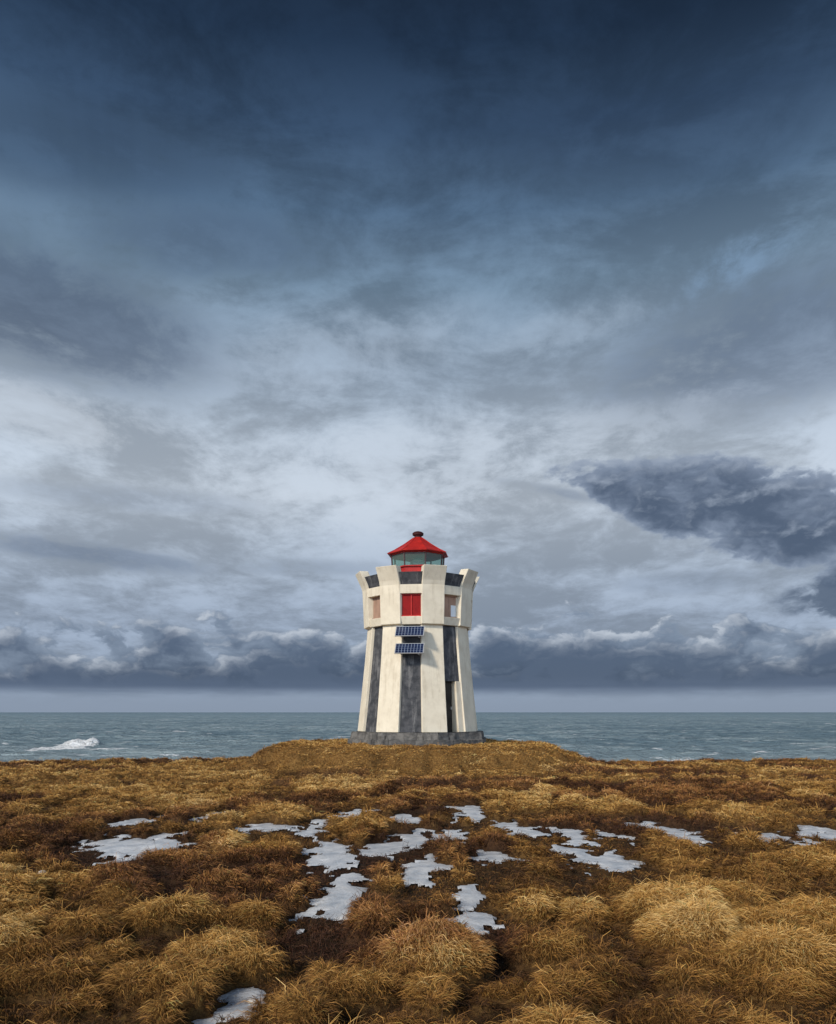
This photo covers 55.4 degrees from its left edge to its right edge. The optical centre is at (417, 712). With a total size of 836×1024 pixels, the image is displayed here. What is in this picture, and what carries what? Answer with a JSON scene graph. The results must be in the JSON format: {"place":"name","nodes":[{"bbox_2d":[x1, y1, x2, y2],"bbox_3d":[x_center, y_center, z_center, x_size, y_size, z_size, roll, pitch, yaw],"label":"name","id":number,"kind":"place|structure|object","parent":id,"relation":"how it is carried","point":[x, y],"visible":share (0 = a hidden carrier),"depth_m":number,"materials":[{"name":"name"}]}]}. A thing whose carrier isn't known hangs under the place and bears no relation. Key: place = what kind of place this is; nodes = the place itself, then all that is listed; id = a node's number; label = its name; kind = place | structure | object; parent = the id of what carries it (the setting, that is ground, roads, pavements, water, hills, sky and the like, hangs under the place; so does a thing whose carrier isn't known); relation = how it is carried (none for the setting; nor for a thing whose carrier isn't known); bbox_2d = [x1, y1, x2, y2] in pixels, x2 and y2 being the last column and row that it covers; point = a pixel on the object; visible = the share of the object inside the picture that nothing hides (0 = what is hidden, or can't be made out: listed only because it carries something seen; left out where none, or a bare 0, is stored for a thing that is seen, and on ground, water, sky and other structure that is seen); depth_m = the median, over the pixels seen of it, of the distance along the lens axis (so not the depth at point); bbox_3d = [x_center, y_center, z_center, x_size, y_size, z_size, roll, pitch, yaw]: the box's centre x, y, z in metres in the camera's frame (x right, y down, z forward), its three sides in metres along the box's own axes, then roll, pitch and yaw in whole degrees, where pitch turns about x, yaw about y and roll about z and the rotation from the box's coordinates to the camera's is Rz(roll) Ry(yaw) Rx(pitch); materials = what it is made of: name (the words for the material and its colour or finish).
{"place":"outdoors","nodes":[
{"label":"outdoors","id":0,"kind":"place"},
{"bbox_2d":[0,736,835,1023],"bbox_3d":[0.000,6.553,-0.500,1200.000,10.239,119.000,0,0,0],"label":"ground","id":1,"kind":"structure","parent":0,"point":[198,1013],"depth_m":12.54,"materials":[{"name":"brown plant"}]},
{"bbox_2d":[73,831,195,864],"bbox_3d":[-5.300,2.470,14.475,2.700,0.188,3.650,0,0,0],"label":"snow patch","id":2,"kind":"object","parent":1,"relation":"on","point":[133,847],"visible":0.82,"depth_m":14.58,"materials":[{"name":"white snow"}]},
{"bbox_2d":[110,815,165,826],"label":"snow patch","id":3,"kind":"object","parent":1,"relation":"on","point":[129,822],"visible":0.69,"depth_m":17.92,"materials":[{"name":"white snow"}]},
{"bbox_2d":[192,987,265,1023],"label":"snow patch","id":4,"kind":"object","parent":1,"relation":"on","point":[235,996],"visible":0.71,"depth_m":6.84,"materials":[{"name":"white snow"}]},
{"bbox_2d":[248,998,255,1004],"bbox_3d":[-1.422,2.483,6.834,0.082,0.054,0.077,0,0,0],"label":"stone","id":5,"kind":"object","parent":4,"relation":"on","point":[249,1000],"visible":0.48,"depth_m":6.81,"materials":[{"name":"white stone"}]},
{"bbox_2d":[235,823,299,833],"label":"snow patch","id":6,"kind":"object","parent":1,"relation":"on","point":[267,826],"visible":0.78,"depth_m":16.64,"materials":[{"name":"white snow"}]},
{"bbox_2d":[290,819,328,838],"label":"snow patch","id":7,"kind":"object","parent":1,"relation":"on","point":[310,830],"visible":0.85,"depth_m":16.32,"materials":[{"name":"white snow"}]},
{"bbox_2d":[289,839,403,933],"bbox_3d":[-1.088,2.485,12.267,1.562,0.144,6.441,0,0,-7],"label":"snow patch","id":8,"kind":"object","parent":1,"relation":"on","point":[334,856],"visible":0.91,"depth_m":11.34,"materials":[{"name":"white snow"}]},
{"bbox_2d":[323,809,380,817],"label":"snow patch","id":9,"kind":"object","parent":1,"relation":"on","point":[355,811],"visible":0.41,"depth_m":19.34,"materials":[{"name":"white snow"}]},
{"bbox_2d":[359,830,433,864],"bbox_3d":[-0.300,2.463,14.550,1.500,0.149,4.200,0,0,0],"label":"snow patch","id":10,"kind":"object","parent":1,"relation":"on","point":[413,839],"visible":0.81,"depth_m":14.60,"materials":[{"name":"white snow"}]},
{"bbox_2d":[390,814,420,823],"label":"snow patch","id":11,"kind":"object","parent":1,"relation":"on","point":[409,817],"visible":0.69,"depth_m":18.25,"materials":[{"name":"white snow"}]},
{"bbox_2d":[347,531,485,746],"bbox_3d":[-0.036,-3.439,39.458,6.991,11.041,6.926,0,0,0],"label":"lighthouse","id":12,"kind":"object","parent":1,"relation":"on","point":[417,687],"visible":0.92,"depth_m":37.19,"materials":[{"name":"paint"}]},
{"bbox_2d":[372,596,380,618],"bbox_3d":[-1.902,-4.975,38.014,0.100,1.050,1.058,0,0,-38],"label":"window","id":13,"kind":"structure","parent":12,"relation":"in","point":[376,600],"depth_m":38.12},
{"bbox_2d":[445,681,451,731],"bbox_3d":[1.313,-0.255,37.562,0.717,2.390,0.180,0,0,-38],"label":"door","id":14,"kind":"structure","parent":12,"relation":"in","point":[448,684],"depth_m":37.66,"materials":[{"name":"metal"}]},
{"bbox_2d":[444,595,456,617],"bbox_3d":[1.486,-4.975,37.598,1.058,1.050,0.100,0,0,-38],"label":"window","id":15,"kind":"structure","parent":12,"relation":"in","point":[450,601],"depth_m":37.61,"materials":[{"name":"brown glass"}]},
{"bbox_2d":[401,853,452,887],"bbox_3d":[0.047,2.439,12.334,0.970,0.117,2.262,0,0,15],"label":"snow patch","id":16,"kind":"object","parent":1,"relation":"on","point":[417,871],"visible":0.86,"depth_m":12.05,"materials":[{"name":"white snow"}]},
{"bbox_2d":[416,828,469,839],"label":"snow patch","id":17,"kind":"object","parent":1,"relation":"on","point":[455,834],"visible":0.62,"depth_m":16.09,"materials":[{"name":"white snow"}]},
{"bbox_2d":[446,805,486,822],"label":"snow patch","id":18,"kind":"object","parent":1,"relation":"on","point":[473,811],"visible":0.88,"depth_m":19.13,"materials":[{"name":"white snow"}]},
{"bbox_2d":[445,884,504,934],"bbox_3d":[0.525,2.482,9.900,0.950,0.114,2.700,0,0,0],"label":"snow patch","id":19,"kind":"object","parent":1,"relation":"on","point":[469,896],"visible":0.81,"depth_m":9.79,"materials":[{"name":"white snow"}]},
{"bbox_2d":[468,849,528,865],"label":"snow patch","id":20,"kind":"object","parent":1,"relation":"on","point":[490,856],"visible":0.81,"depth_m":13.27,"materials":[{"name":"white snow"}]},
{"bbox_2d":[478,820,550,837],"bbox_3d":[2.050,2.484,17.025,1.234,0.113,3.076,0,0,-7],"label":"snow patch","id":21,"kind":"object","parent":1,"relation":"on","point":[525,830],"visible":0.79,"depth_m":16.50,"materials":[{"name":"white snow"}]},
{"bbox_2d":[549,827,644,875],"bbox_3d":[3.050,2.470,14.700,1.400,0.109,5.100,0,0,0],"label":"snow patch","id":22,"kind":"object","parent":1,"relation":"on","point":[607,859],"visible":0.93,"depth_m":13.58,"materials":[{"name":"white snow"}]},
{"bbox_2d":[595,830,634,845],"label":"snow patch","id":23,"kind":"object","parent":1,"relation":"on","point":[606,834],"visible":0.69,"depth_m":15.65,"materials":[{"name":"white snow"}]},
{"bbox_2d":[624,820,712,846],"bbox_3d":[5.125,2.483,16.225,2.050,0.159,3.250,0,0,0],"label":"snow patch","id":24,"kind":"object","parent":1,"relation":"on","point":[672,831],"visible":0.54,"depth_m":16.18,"materials":[{"name":"white snow"}]},
{"bbox_2d":[730,832,817,845],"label":"snow patch","id":25,"kind":"object","parent":1,"relation":"on","point":[768,835],"visible":0.36,"depth_m":15.69,"materials":[{"name":"white snow"}]},
{"bbox_2d":[797,825,835,840],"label":"snow patch","id":26,"kind":"object","parent":1,"relation":"on","point":[829,833],"visible":0.75,"depth_m":16.73,"materials":[{"name":"white snow"}]},
{"bbox_2d":[0,712,835,761],"bbox_3d":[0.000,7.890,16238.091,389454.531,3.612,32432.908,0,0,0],"label":"sea","id":27,"kind":"structure","parent":0,"point":[609,736],"depth_m":308.50,"materials":[{"name":"liquid"}]},
{"bbox_2d":[0,0,835,711],"label":"sky","id":28,"kind":"structure","parent":0,"point":[292,292],"materials":[{"name":"blue"}]}
]}

